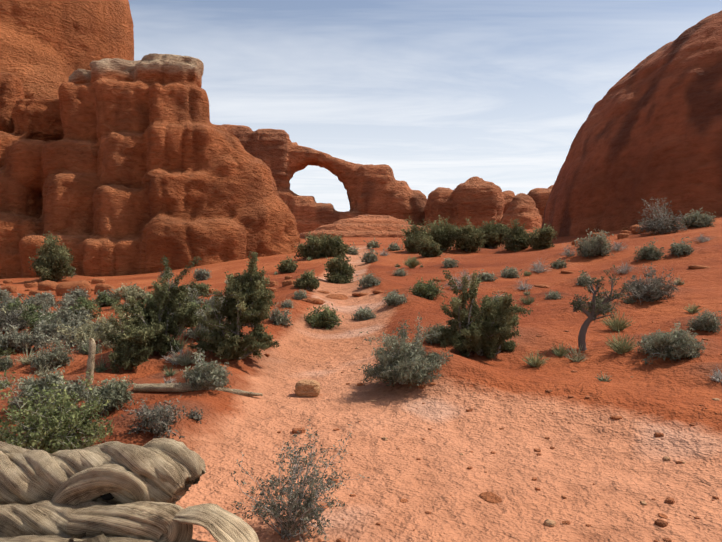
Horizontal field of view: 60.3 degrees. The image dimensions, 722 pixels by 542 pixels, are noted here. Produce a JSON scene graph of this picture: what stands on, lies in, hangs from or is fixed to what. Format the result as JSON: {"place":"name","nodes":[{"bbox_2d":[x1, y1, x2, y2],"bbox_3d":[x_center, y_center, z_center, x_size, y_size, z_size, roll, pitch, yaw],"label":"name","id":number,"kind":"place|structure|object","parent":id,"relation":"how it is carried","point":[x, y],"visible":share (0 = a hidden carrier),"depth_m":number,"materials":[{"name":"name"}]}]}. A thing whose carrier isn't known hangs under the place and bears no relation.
{"place":"outdoors","nodes":[
{"label":"outdoors","id":0,"kind":"place"},
{"bbox_2d":[0,216,721,541],"bbox_3d":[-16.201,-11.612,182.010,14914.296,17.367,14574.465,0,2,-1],"label":"ground","id":1,"kind":"structure","parent":0,"point":[629,472],"depth_m":6.03,"materials":[{"name":"orange sand"}]},
{"bbox_2d":[0,368,118,453],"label":"green shrub","id":2,"kind":"object","parent":1,"relation":"on","point":[73,413],"depth_m":4.55,"materials":[{"name":"green plant"}]},
{"bbox_2d":[0,0,133,98],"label":"dome rock","id":3,"kind":"object","parent":1,"relation":"on","point":[48,48],"visible":0.46,"depth_m":57.06,"materials":[{"name":"orange stone"}]},
{"bbox_2d":[0,268,232,352],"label":"scrub shrubs","id":4,"kind":"object","parent":1,"relation":"on","point":[76,328],"depth_m":11.77,"materials":[{"name":"green plant"}]},
{"bbox_2d":[0,337,262,541],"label":"dead wood","id":5,"kind":"object","parent":1,"relation":"on","point":[45,496],"visible":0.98,"depth_m":3.18,"materials":[{"name":"brown wood"}]},
{"bbox_2d":[101,493,113,499],"bbox_3d":[-1.318,1.163,3.256,0.087,0.062,0.097,0,2,-1],"label":"log hollow","id":6,"kind":"object","parent":5,"relation":"on","point":[108,496],"visible":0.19,"depth_m":3.21,"materials":[{"name":"wood"}]},
{"bbox_2d":[0,53,303,278],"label":"rock formation","id":7,"kind":"object","parent":1,"relation":"on","point":[117,166],"visible":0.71,"depth_m":44.89,"materials":[{"name":"orange stone"}]},
{"bbox_2d":[27,215,557,372],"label":"juniper bushes","id":8,"kind":"object","parent":1,"relation":"on","point":[473,239],"depth_m":8.13,"materials":[{"name":"green plant"}]},
{"bbox_2d":[231,419,368,541],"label":"shrub","id":9,"kind":"object","parent":1,"relation":"on","point":[278,505],"depth_m":3.78,"materials":[{"name":"plant"}]},
{"bbox_2d":[295,379,319,396],"bbox_3d":[-0.594,1.312,6.933,0.278,0.195,0.213,0,2,-1],"label":"rock","id":10,"kind":"object","parent":1,"relation":"on","point":[306,388],"visible":0.94,"depth_m":6.84,"materials":[{"name":"stone"}]},
{"bbox_2d":[0,220,671,356],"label":"rubble rock","id":11,"kind":"object","parent":1,"relation":"on","point":[61,289],"visible":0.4,"depth_m":23.49,"materials":[{"name":"stone"}]},
{"bbox_2d":[15,249,700,381],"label":"grass tufts","id":12,"kind":"object","parent":1,"relation":"on","point":[616,324],"visible":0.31,"depth_m":7.96,"materials":[{"name":"green plant"}]},
{"bbox_2d":[0,197,721,440],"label":"desert shrubs","id":13,"kind":"object","parent":1,"relation":"on","point":[679,351],"depth_m":8.01,"materials":[{"name":"green plant"}]},
{"bbox_2d":[7,273,721,541],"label":"pebbles","id":14,"kind":"object","parent":1,"relation":"on","point":[657,522],"visible":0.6,"depth_m":4.93,"materials":[{"name":"stone"}]},
{"bbox_2d":[300,215,430,238],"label":"rock ledge","id":15,"kind":"object","parent":1,"relation":"on","point":[380,226],"visible":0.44,"depth_m":140.00,"materials":[{"name":"orange stone"}]},
{"bbox_2d":[222,124,552,233],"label":"arch rock","id":16,"kind":"object","parent":1,"relation":"on","point":[371,189],"visible":0.56,"depth_m":194.94,"materials":[{"name":"orange stone"}]},
{"bbox_2d":[301,265,709,524],"bbox_3d":[1.967,0.648,13.063,9.220,1.433,16.971,1,2,30],"label":"loose stone","id":17,"kind":"object","parent":1,"relation":"on","point":[489,497],"visible":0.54,"depth_m":13.52,"materials":[{"name":"stone"}]},
{"bbox_2d":[569,265,627,350],"bbox_3d":[3.126,0.515,8.219,0.800,1.188,0.540,0,2,-1],"label":"tree","id":18,"kind":"object","parent":1,"relation":"on","point":[583,331],"depth_m":8.22,"materials":[{"name":"grey plant"}]},
{"bbox_2d":[541,10,721,237],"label":"dome rock","id":19,"kind":"object","parent":1,"relation":"on","point":[651,126],"visible":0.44,"depth_m":48.53,"materials":[{"name":"orange stone"}]},
{"bbox_2d":[128,0,721,211],"label":"sky","id":20,"kind":"structure","parent":0,"point":[439,93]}
]}

